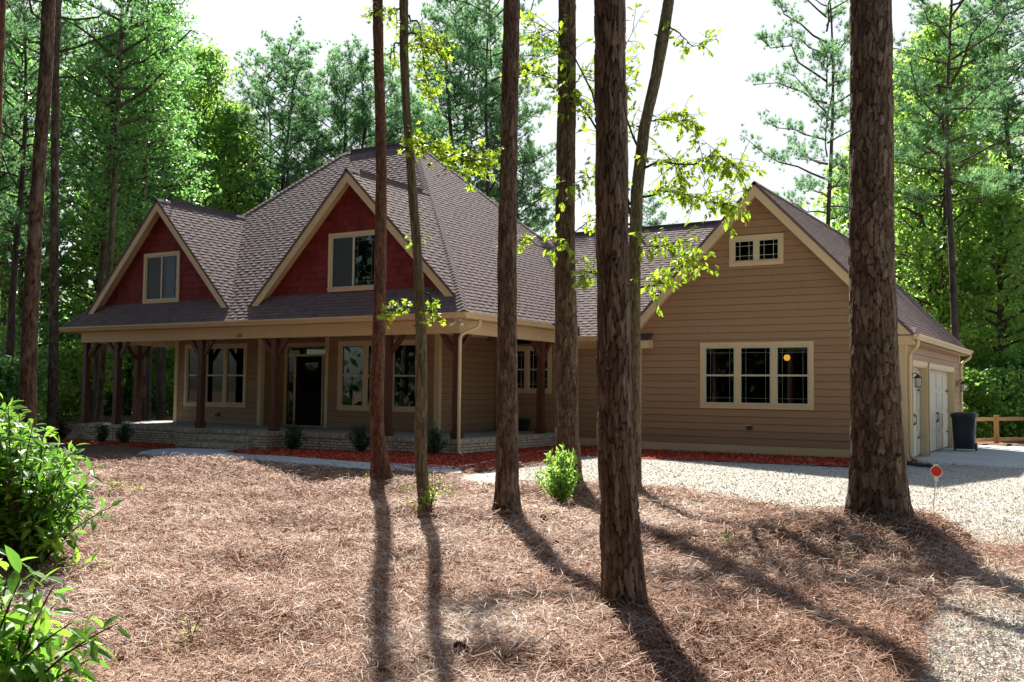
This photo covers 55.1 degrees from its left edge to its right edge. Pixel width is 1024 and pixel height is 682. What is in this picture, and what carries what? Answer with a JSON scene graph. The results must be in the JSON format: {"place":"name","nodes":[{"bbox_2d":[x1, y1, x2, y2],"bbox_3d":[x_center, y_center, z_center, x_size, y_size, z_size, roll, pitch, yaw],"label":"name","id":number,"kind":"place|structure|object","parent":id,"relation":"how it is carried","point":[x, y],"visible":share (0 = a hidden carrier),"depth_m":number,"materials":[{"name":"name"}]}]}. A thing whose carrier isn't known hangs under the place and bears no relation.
{"place":"outdoors","nodes":[
{"label":"outdoors","id":0,"kind":"place"},
{"bbox_2d":[0,411,1023,681],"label":"ground","id":1,"kind":"structure","parent":0,"point":[104,451],"depth_m":11.26,"materials":[{"name":"soil"}]},
{"bbox_2d":[0,0,6,144],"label":"pine tree","id":2,"kind":"object","parent":1,"relation":"on","point":[2,23],"visible":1,"depth_m":14.20,"materials":[{"name":"brown plant"}]},
{"bbox_2d":[0,362,47,426],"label":"understory shrub","id":3,"kind":"object","parent":1,"relation":"on","point":[40,401],"visible":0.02,"depth_m":36.08,"materials":[{"name":"green plant"}]},
{"bbox_2d":[0,350,60,434],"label":"understory shrub","id":4,"kind":"object","parent":1,"relation":"on","point":[9,374],"visible":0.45,"depth_m":25.95,"materials":[{"name":"green plant"}]},
{"bbox_2d":[19,0,55,451],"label":"pine tree","id":5,"kind":"object","parent":1,"relation":"on","point":[29,347],"visible":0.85,"depth_m":19.04,"materials":[{"name":"brown plant"}]},
{"bbox_2d":[0,0,74,293],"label":"pine tree","id":6,"kind":"object","parent":1,"relation":"on","point":[8,9],"visible":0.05,"depth_m":42.87,"materials":[{"name":"green plant"}]},
{"bbox_2d":[0,52,75,402],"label":"broadleaf tree","id":7,"kind":"object","parent":1,"relation":"on","point":[3,295],"visible":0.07,"depth_m":44.02,"materials":[{"name":"green plant"}]},
{"bbox_2d":[0,10,76,239],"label":"broadleaf tree","id":8,"kind":"object","parent":1,"relation":"on","point":[16,57],"visible":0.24,"depth_m":36.56,"materials":[{"name":"green plant"}]},
{"bbox_2d":[0,173,88,393],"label":"broadleaf tree","id":9,"kind":"object","parent":1,"relation":"on","point":[5,268],"visible":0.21,"depth_m":40.01,"materials":[{"name":"green plant"}]},
{"bbox_2d":[0,0,108,433],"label":"pine tree","id":10,"kind":"object","parent":1,"relation":"on","point":[17,215],"visible":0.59,"depth_m":30.18,"materials":[{"name":"green plant"}]},
{"bbox_2d":[8,0,106,405],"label":"pine tree","id":11,"kind":"object","parent":1,"relation":"on","point":[67,183],"visible":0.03,"depth_m":46.51,"materials":[{"name":"green plant"}]},
{"bbox_2d":[0,393,123,571],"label":"evergreen shrub","id":12,"kind":"object","parent":1,"relation":"on","point":[38,503],"visible":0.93,"depth_m":7.44,"materials":[{"name":"green plant"}]},
{"bbox_2d":[15,340,112,419],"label":"understory shrub","id":13,"kind":"object","parent":1,"relation":"on","point":[72,405],"visible":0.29,"depth_m":43.24,"materials":[{"name":"green plant"}]},
{"bbox_2d":[0,545,130,681],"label":"broadleaf seedling","id":14,"kind":"object","parent":1,"relation":"on","point":[18,664],"visible":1,"depth_m":4.20,"materials":[{"name":"green plant"}]},
{"bbox_2d":[59,414,72,439],"bbox_3d":[-13.469,2.573,29.176,0.742,0.884,0.636,3,-4,-43],"label":"foundation shrub","id":15,"kind":"object","parent":1,"relation":"on","point":[63,434],"visible":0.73,"depth_m":29.12,"materials":[{"name":"green plant"}]},
{"bbox_2d":[5,0,159,444],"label":"pine tree","id":16,"kind":"object","parent":1,"relation":"on","point":[52,398],"visible":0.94,"depth_m":27.12,"materials":[{"name":"green plant"}]},
{"bbox_2d":[39,195,137,422],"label":"broadleaf tree","id":17,"kind":"object","parent":1,"relation":"on","point":[71,380],"visible":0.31,"depth_m":41.61,"materials":[{"name":"green plant"}]},
{"bbox_2d":[17,103,174,414],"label":"broadleaf tree","id":18,"kind":"object","parent":1,"relation":"on","point":[71,271],"visible":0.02,"depth_m":49.21,"materials":[{"name":"green plant"}]},
{"bbox_2d":[29,22,182,421],"bbox_3d":[-13.770,-3.547,33.252,5.037,14.428,5.087,-1,-3,30],"label":"broadleaf tree","id":19,"kind":"object","parent":1,"relation":"on","point":[101,217],"visible":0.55,"depth_m":33.01,"materials":[{"name":"green plant"}]},
{"bbox_2d":[33,0,203,421],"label":"broadleaf tree","id":20,"kind":"object","parent":1,"relation":"on","point":[97,72],"visible":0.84,"depth_m":31.20,"materials":[{"name":"green plant"}]},
{"bbox_2d":[103,359,133,414],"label":"understory shrub","id":21,"kind":"object","parent":1,"relation":"on","point":[108,396],"visible":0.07,"depth_m":49.35,"materials":[{"name":"green plant"}]},
{"bbox_2d":[64,440,174,447],"bbox_3d":[-11.341,2.900,27.656,5.160,0.051,1.680,-1,-3,31],"label":"mulch bed","id":22,"kind":"object","parent":1,"relation":"on","point":[130,446],"visible":0.2,"depth_m":26.66,"materials":[{"name":"red wood"}]},
{"bbox_2d":[91,420,109,441],"bbox_3d":[-11.711,2.595,27.909,0.526,0.731,0.613,2,-3,-27],"label":"foundation shrub","id":23,"kind":"object","parent":22,"relation":"on","point":[103,434],"visible":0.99,"depth_m":27.90,"materials":[{"name":"green plant"}]},
{"bbox_2d":[113,422,136,443],"bbox_3d":[-10.896,2.572,27.591,0.646,0.769,0.553,1,-3,-12],"label":"foundation shrub","id":24,"kind":"object","parent":22,"relation":"on","point":[123,436],"visible":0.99,"depth_m":27.60,"materials":[{"name":"green plant"}]},
{"bbox_2d":[68,15,185,415],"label":"broadleaf tree","id":25,"kind":"object","parent":1,"relation":"on","point":[122,379],"visible":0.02,"depth_m":47.90,"materials":[{"name":"green plant"}]},
{"bbox_2d":[78,18,190,414],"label":"pine tree","id":26,"kind":"object","parent":1,"relation":"on","point":[129,376],"depth_m":49.81,"materials":[{"name":"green plant"}]},
{"bbox_2d":[77,0,212,420],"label":"broadleaf tree","id":27,"kind":"object","parent":1,"relation":"on","point":[166,52],"visible":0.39,"depth_m":35.30,"materials":[{"name":"green plant"}]},
{"bbox_2d":[77,51,217,417],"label":"broadleaf tree","id":28,"kind":"object","parent":1,"relation":"on","point":[190,109],"visible":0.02,"depth_m":46.74,"materials":[{"name":"green plant"}]},
{"bbox_2d":[78,92,221,420],"bbox_3d":[-14.178,-3.062,38.140,5.442,13.847,5.495,0,-3,20],"label":"broadleaf tree","id":29,"kind":"object","parent":1,"relation":"on","point":[151,192],"visible":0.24,"depth_m":38.08,"materials":[{"name":"green plant"}]},
{"bbox_2d":[124,347,183,415],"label":"understory shrub","id":30,"kind":"object","parent":1,"relation":"on","point":[170,359],"visible":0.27,"depth_m":48.95,"materials":[{"name":"green plant"}]},
{"bbox_2d":[100,0,218,420],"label":"broadleaf tree","id":31,"kind":"object","parent":1,"relation":"on","point":[160,373],"visible":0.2,"depth_m":40.18,"materials":[{"name":"green plant"}]},
{"bbox_2d":[125,108,215,418],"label":"broadleaf tree","id":32,"kind":"object","parent":1,"relation":"on","point":[136,220],"visible":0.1,"depth_m":44.22,"materials":[{"name":"green plant"}]},
{"bbox_2d":[133,42,267,214],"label":"broadleaf tree","id":33,"kind":"object","parent":1,"relation":"on","point":[209,102],"visible":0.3,"depth_m":50.15,"materials":[{"name":"green plant"}]},
{"bbox_2d":[169,65,241,351],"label":"broadleaf tree","id":34,"kind":"object","parent":1,"relation":"on","point":[196,137],"depth_m":54.26,"materials":[{"name":"green plant"}]},
{"bbox_2d":[191,95,289,213],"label":"broadleaf tree","id":35,"kind":"object","parent":1,"relation":"on","point":[226,130],"visible":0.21,"depth_m":51.77,"materials":[{"name":"green plant"}]},
{"bbox_2d":[208,139,275,214],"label":"broadleaf tree","id":36,"kind":"object","parent":1,"relation":"on","point":[252,174],"depth_m":59.55,"materials":[{"name":"green plant"}]},
{"bbox_2d":[210,42,324,206],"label":"pine tree","id":37,"kind":"object","parent":1,"relation":"on","point":[252,93],"visible":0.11,"depth_m":56.19,"materials":[{"name":"green plant"}]},
{"bbox_2d":[217,15,350,211],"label":"pine tree","id":38,"kind":"object","parent":1,"relation":"on","point":[282,118],"visible":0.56,"depth_m":51.72,"materials":[{"name":"green plant"}]},
{"bbox_2d":[139,448,462,475],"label":"walkway","id":39,"kind":"structure","parent":1,"relation":"on","point":[212,452],"depth_m":21.08,"materials":[{"name":"concrete"}]},
{"bbox_2d":[271,56,348,195],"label":"pine tree","id":40,"kind":"object","parent":1,"relation":"on","point":[320,71],"visible":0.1,"depth_m":58.38,"materials":[{"name":"green plant"}]},
{"bbox_2d":[277,37,374,179],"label":"pine tree","id":41,"kind":"object","parent":1,"relation":"on","point":[353,138],"visible":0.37,"depth_m":53.95,"materials":[{"name":"green plant"}]},
{"bbox_2d":[302,32,419,173],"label":"pine tree","id":42,"kind":"object","parent":1,"relation":"on","point":[369,124],"visible":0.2,"depth_m":56.15,"materials":[{"name":"green plant"}]},
{"bbox_2d":[369,0,393,481],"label":"pine tree","id":43,"kind":"object","parent":1,"relation":"on","point":[380,467],"visible":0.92,"depth_m":15.05,"materials":[{"name":"brown plant"}]},
{"bbox_2d":[343,59,422,147],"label":"pine tree","id":44,"kind":"object","parent":1,"relation":"on","point":[394,91],"visible":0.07,"depth_m":60.12,"materials":[{"name":"green plant"}]},
{"bbox_2d":[361,87,432,144],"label":"pine tree","id":45,"kind":"object","parent":1,"relation":"on","point":[372,138],"visible":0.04,"depth_m":60.19,"materials":[{"name":"green plant"}]},
{"bbox_2d":[404,472,446,511],"bbox_3d":[-0.957,1.687,10.960,0.472,0.482,0.252,0,-3,6],"label":"sapling","id":46,"kind":"object","parent":1,"relation":"on","point":[432,496],"visible":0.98,"depth_m":10.96,"materials":[{"name":"green plant"}]},
{"bbox_2d":[360,0,504,506],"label":"sweetgum tree","id":47,"kind":"object","parent":1,"relation":"on","point":[411,142],"visible":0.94,"depth_m":11.44,"materials":[{"name":"green plant"}]},
{"bbox_2d":[60,438,849,471],"bbox_3d":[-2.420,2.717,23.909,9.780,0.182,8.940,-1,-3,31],"label":"mulch bed","id":48,"kind":"object","parent":1,"relation":"on","point":[480,468],"visible":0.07,"depth_m":21.33,"materials":[{"name":"red wood"}]},
{"bbox_2d":[280,419,307,449],"bbox_3d":[-5.378,2.354,24.300,0.620,0.862,0.723,0,-3,4],"label":"foundation shrub","id":49,"kind":"object","parent":48,"relation":"on","point":[291,439],"visible":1,"depth_m":24.22,"materials":[{"name":"green plant"}]},
{"bbox_2d":[345,419,370,451],"bbox_3d":[-3.545,2.243,22.999,0.742,0.884,0.636,0,-3,19],"label":"foundation shrub","id":50,"kind":"object","parent":48,"relation":"on","point":[362,442],"visible":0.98,"depth_m":22.87,"materials":[{"name":"green plant"}]},
{"bbox_2d":[427,423,447,454],"bbox_3d":[-1.797,2.219,22.021,0.581,0.808,0.678,-1,-4,35],"label":"foundation shrub","id":51,"kind":"object","parent":48,"relation":"on","point":[433,438],"visible":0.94,"depth_m":21.96,"materials":[{"name":"green plant"}]},
{"bbox_2d":[396,0,527,198],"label":"pine tree","id":52,"kind":"object","parent":1,"relation":"on","point":[436,19],"visible":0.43,"depth_m":52.17,"materials":[{"name":"green plant"}]},
{"bbox_2d":[409,0,554,228],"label":"pine tree","id":53,"kind":"object","parent":1,"relation":"on","point":[470,27],"visible":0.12,"depth_m":57.91,"materials":[{"name":"green plant"}]},
{"bbox_2d":[415,0,557,207],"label":"pine tree","id":54,"kind":"object","parent":1,"relation":"on","point":[490,22],"visible":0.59,"depth_m":50.47,"materials":[{"name":"green plant"}]},
{"bbox_2d":[492,0,521,515],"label":"pine tree","id":55,"kind":"object","parent":1,"relation":"on","point":[507,493],"visible":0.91,"depth_m":10.97,"materials":[{"name":"brown plant"}]},
{"bbox_2d":[0,452,1023,681],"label":"pine straw","id":56,"kind":"object","parent":1,"relation":"on","point":[146,554],"visible":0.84,"depth_m":7.01,"materials":[{"name":"brown plant"}]},
{"bbox_2d":[168,617,207,652],"bbox_3d":[-1.828,1.644,5.474,0.197,0.197,0.257,-1,-3,31],"label":"weed","id":57,"kind":"object","parent":56,"relation":"on","point":[188,632],"visible":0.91,"depth_m":5.51,"materials":[{"name":"green plant"}]},
{"bbox_2d":[453,640,468,655],"bbox_3d":[-0.277,1.621,5.171,0.086,0.090,0.088,-1,-3,31],"label":"pine cone","id":58,"kind":"object","parent":56,"relation":"on","point":[457,643],"visible":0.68,"depth_m":5.17,"materials":[{"name":"brown plant"}]},
{"bbox_2d":[471,85,555,236],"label":"pine tree","id":59,"kind":"object","parent":1,"relation":"on","point":[545,163],"visible":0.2,"depth_m":53.66,"materials":[{"name":"green plant"}]},
{"bbox_2d":[58,142,973,461],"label":"house","id":60,"kind":"structure","parent":1,"relation":"on","point":[260,318],"depth_m":25.68,"materials":[{"name":"beige wood"}]},
{"bbox_2d":[142,251,180,303],"bbox_3d":[-10.048,-1.816,28.115,1.553,1.451,0.090,-1,-3,31],"label":"window","id":61,"kind":"structure","parent":60,"relation":"in","point":[161,272],"depth_m":28.12,"materials":[{"name":"beige plastic"}]},
{"bbox_2d":[183,343,246,407],"bbox_3d":[-9.050,1.047,29.887,2.728,1.918,0.090,-1,-3,31],"label":"window","id":62,"kind":"structure","parent":60,"relation":"in","point":[226,364],"depth_m":29.79,"materials":[{"name":"beige plastic"}]},
{"bbox_2d":[283,342,324,426],"bbox_3d":[-5.911,1.268,28.540,1.950,2.430,0.120,-1,-3,31],"label":"front door","id":63,"kind":"structure","parent":60,"relation":"in","point":[303,389],"depth_m":28.65,"materials":[{"name":"black wood"}]},
{"bbox_2d":[327,230,374,291],"bbox_3d":[-3.945,-1.981,24.378,1.640,1.477,0.090,-1,-3,31],"label":"window","id":64,"kind":"structure","parent":60,"relation":"in","point":[341,246],"depth_m":24.55,"materials":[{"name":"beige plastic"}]},
{"bbox_2d":[336,340,414,411],"bbox_3d":[-3.628,0.941,26.565,2.862,1.918,0.090,-1,-3,31],"label":"window","id":65,"kind":"structure","parent":60,"relation":"in","point":[364,407],"depth_m":26.81,"materials":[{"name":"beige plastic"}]},
{"bbox_2d":[518,418,530,430],"bbox_3d":[0.313,2.312,27.088,0.420,0.340,0.420,-1,-3,31],"label":"flower pot","id":66,"kind":"object","parent":60,"relation":"on","point":[523,424],"visible":0.87,"depth_m":26.94,"materials":[{"name":"plastic"}]},
{"bbox_2d":[517,346,551,392],"bbox_3d":[0.413,0.793,27.254,1.614,1.310,0.090,-1,-3,31],"label":"window","id":67,"kind":"structure","parent":60,"relation":"in","point":[527,349],"depth_m":27.20,"materials":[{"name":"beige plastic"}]},
{"bbox_2d":[699,341,813,409],"bbox_3d":[5.817,0.822,23.434,2.778,1.602,0.090,-1,-3,31],"label":"window","id":68,"kind":"structure","parent":60,"relation":"in","point":[737,346],"depth_m":23.38,"materials":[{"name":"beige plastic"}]},
{"bbox_2d":[729,233,783,266],"bbox_3d":[5.872,-2.184,23.573,1.343,0.739,0.090,-1,-3,31],"label":"window","id":69,"kind":"structure","parent":60,"relation":"in","point":[756,239],"depth_m":23.55,"materials":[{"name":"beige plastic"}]},
{"bbox_2d":[779,347,806,350],"bbox_3d":[6.652,0.189,23.131,0.700,0.075,0.030,-1,-3,31],"label":"window blind","id":70,"kind":"object","parent":60,"relation":"attached to","point":[791,349],"depth_m":23.13,"materials":[{"name":"black"}]},
{"bbox_2d":[908,360,928,460],"bbox_3d":[9.545,1.626,23.183,0.230,2.295,2.122,-1,-3,31],"label":"garage door","id":71,"kind":"structure","parent":60,"relation":"in","point":[920,445],"depth_m":23.96,"materials":[{"name":"paint"}]},
{"bbox_2d":[928,363,954,455],"bbox_3d":[11.405,1.800,26.214,0.230,2.295,4.497,-1,-3,31],"label":"garage door","id":72,"kind":"structure","parent":60,"relation":"in","point":[941,379],"depth_m":26.90,"materials":[{"name":"paint"}]},
{"bbox_2d":[483,140,555,236],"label":"pine tree","id":73,"kind":"object","parent":1,"relation":"on","point":[523,171],"visible":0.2,"depth_m":51.68,"materials":[{"name":"green plant"}]},
{"bbox_2d":[534,443,582,503],"bbox_3d":[0.632,1.744,12.631,0.679,0.856,0.618,2,-3,-17],"label":"leafy shrub","id":74,"kind":"object","parent":1,"relation":"on","point":[560,483],"visible":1,"depth_m":12.64,"materials":[{"name":"green plant"}]},
{"bbox_2d":[552,0,584,484],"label":"pine tree","id":75,"kind":"object","parent":1,"relation":"on","point":[566,378],"visible":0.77,"depth_m":14.03,"materials":[{"name":"brown plant"}]},
{"bbox_2d":[594,0,648,614],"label":"pine tree","id":76,"kind":"object","parent":1,"relation":"on","point":[622,563],"visible":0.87,"depth_m":6.15,"materials":[{"name":"brown plant"}]},
{"bbox_2d":[495,0,767,486],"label":"oak tree","id":77,"kind":"object","parent":1,"relation":"on","point":[636,240],"visible":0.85,"depth_m":13.60,"materials":[{"name":"green plant"}]},
{"bbox_2d":[628,188,679,227],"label":"pine tree","id":78,"kind":"object","parent":1,"relation":"on","point":[653,222],"visible":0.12,"depth_m":60.16,"materials":[{"name":"green plant"}]},
{"bbox_2d":[453,455,1023,681],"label":"gravel drive","id":79,"kind":"structure","parent":1,"relation":"on","point":[481,476],"depth_m":15.15,"materials":[{"name":"beige gravel"}]},
{"bbox_2d":[519,454,1023,681],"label":"gravel stones","id":80,"kind":"object","parent":79,"relation":"on","point":[937,653],"visible":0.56,"depth_m":12.99,"materials":[{"name":"beige gravel"}]},
{"bbox_2d":[907,462,941,467],"bbox_3d":[8.517,2.574,20.130,0.269,0.095,1.231,1,-3,-8],"label":"drain pipe","id":81,"kind":"object","parent":79,"relation":"on","point":[923,465],"visible":0.58,"depth_m":20.32,"materials":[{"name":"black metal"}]},
{"bbox_2d":[641,450,849,466],"bbox_3d":[4.912,2.667,22.546,8.220,0.052,3.780,-1,-3,31],"label":"mulch bed","id":82,"kind":"object","parent":1,"relation":"on","point":[739,461],"visible":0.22,"depth_m":21.54,"materials":[{"name":"red wood"}]},
{"bbox_2d":[739,0,916,225],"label":"pine tree","id":83,"kind":"object","parent":1,"relation":"on","point":[824,50],"visible":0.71,"depth_m":34.32,"materials":[{"name":"green plant"}]},
{"bbox_2d":[802,133,917,289],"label":"broadleaf tree","id":84,"kind":"object","parent":1,"relation":"on","point":[838,193],"visible":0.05,"depth_m":47.91,"materials":[{"name":"green plant"}]},
{"bbox_2d":[841,0,915,523],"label":"pine tree","id":85,"kind":"object","parent":1,"relation":"on","point":[878,482],"visible":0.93,"depth_m":9.41,"materials":[{"name":"brown plant"}]},
{"bbox_2d":[827,75,957,311],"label":"broadleaf tree","id":86,"kind":"object","parent":1,"relation":"on","point":[842,199],"visible":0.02,"depth_m":46.12,"materials":[{"name":"green plant"}]},
{"bbox_2d":[838,39,1015,358],"bbox_3d":[16.958,-4.008,40.810,6.681,16.821,7.453,0,-3,9],"label":"broadleaf tree","id":87,"kind":"object","parent":1,"relation":"on","point":[901,231],"visible":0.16,"depth_m":39.42,"materials":[{"name":"green plant"}]},
{"bbox_2d":[930,464,942,512],"bbox_3d":[4.566,1.742,10.539,0.124,0.823,0.026,-1,-3,23],"label":"driveway marker","id":88,"kind":"object","parent":1,"relation":"on","point":[936,471],"visible":0.93,"depth_m":10.55,"materials":[{"name":"red plastic"}]},
{"bbox_2d":[892,1,1008,349],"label":"broadleaf tree","id":89,"kind":"object","parent":1,"relation":"on","point":[930,33],"visible":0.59,"depth_m":38.05,"materials":[{"name":"green plant"}]},
{"bbox_2d":[907,223,996,340],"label":"broadleaf tree","id":90,"kind":"object","parent":1,"relation":"on","point":[990,307],"visible":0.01,"depth_m":45.21,"materials":[{"name":"green plant"}]},
{"bbox_2d":[893,0,1023,340],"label":"pine tree","id":91,"kind":"object","parent":1,"relation":"on","point":[993,67],"visible":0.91,"depth_m":30.05,"materials":[{"name":"green plant"}]},
{"bbox_2d":[900,170,1023,360],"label":"broadleaf tree","id":92,"kind":"object","parent":1,"relation":"on","point":[992,318],"visible":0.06,"depth_m":39.64,"materials":[{"name":"green plant"}]},
{"bbox_2d":[903,22,1023,349],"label":"broadleaf tree","id":93,"kind":"object","parent":1,"relation":"on","point":[1010,119],"visible":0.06,"depth_m":47.58,"materials":[{"name":"green plant"}]},
{"bbox_2d":[916,445,1023,467],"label":"concrete apron","id":94,"kind":"object","parent":1,"relation":"on","point":[999,456],"visible":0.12,"depth_m":23.97,"materials":[{"name":"grey concrete"}]},
{"bbox_2d":[950,412,978,450],"bbox_3d":[12.283,2.454,26.622,0.680,1.050,0.690,-1,-3,31],"label":"trash can","id":95,"kind":"object","parent":94,"relation":"on","point":[964,424],"visible":1,"depth_m":26.38,"materials":[{"name":"plastic"}]},
{"bbox_2d":[924,181,1023,396],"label":"broadleaf tree","id":96,"kind":"object","parent":1,"relation":"on","point":[1000,226],"visible":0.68,"depth_m":36.88,"materials":[{"name":"green plant"}]},
{"bbox_2d":[928,0,1023,341],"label":"pine tree","id":97,"kind":"object","parent":1,"relation":"on","point":[1006,124],"visible":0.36,"depth_m":45.78,"materials":[{"name":"green plant"}]},
{"bbox_2d":[960,352,1023,429],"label":"understory shrub","id":98,"kind":"object","parent":1,"relation":"on","point":[973,362],"visible":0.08,"depth_m":36.47,"materials":[{"name":"green plant"}]},
{"bbox_2d":[963,365,1023,437],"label":"understory shrub","id":99,"kind":"object","parent":1,"relation":"on","point":[975,382],"visible":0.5,"depth_m":33.40,"materials":[{"name":"green plant"}]},
{"bbox_2d":[963,362,1023,437],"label":"understory shrub","id":100,"kind":"object","parent":1,"relation":"on","point":[1017,389],"visible":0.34,"depth_m":34.30,"materials":[{"name":"green plant"}]},
{"bbox_2d":[976,415,1023,442],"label":"rail fence","id":101,"kind":"object","parent":1,"relation":"on","point":[996,419],"visible":0.61,"depth_m":30.36,"materials":[{"name":"brown wood"}]},
{"bbox_2d":[976,353,1023,435],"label":"understory shrub","id":102,"kind":"object","parent":1,"relation":"on","point":[1017,364],"visible":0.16,"depth_m":35.56,"materials":[{"name":"green plant"}]},
{"bbox_2d":[977,173,1023,349],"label":"broadleaf tree","id":103,"kind":"object","parent":1,"relation":"on","point":[1019,271],"visible":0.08,"depth_m":45.52,"materials":[{"name":"green plant"}]},
{"bbox_2d":[0,0,1023,317],"label":"sky","id":104,"kind":"structure","parent":0,"point":[719,88],"materials":[{"name":"white"}]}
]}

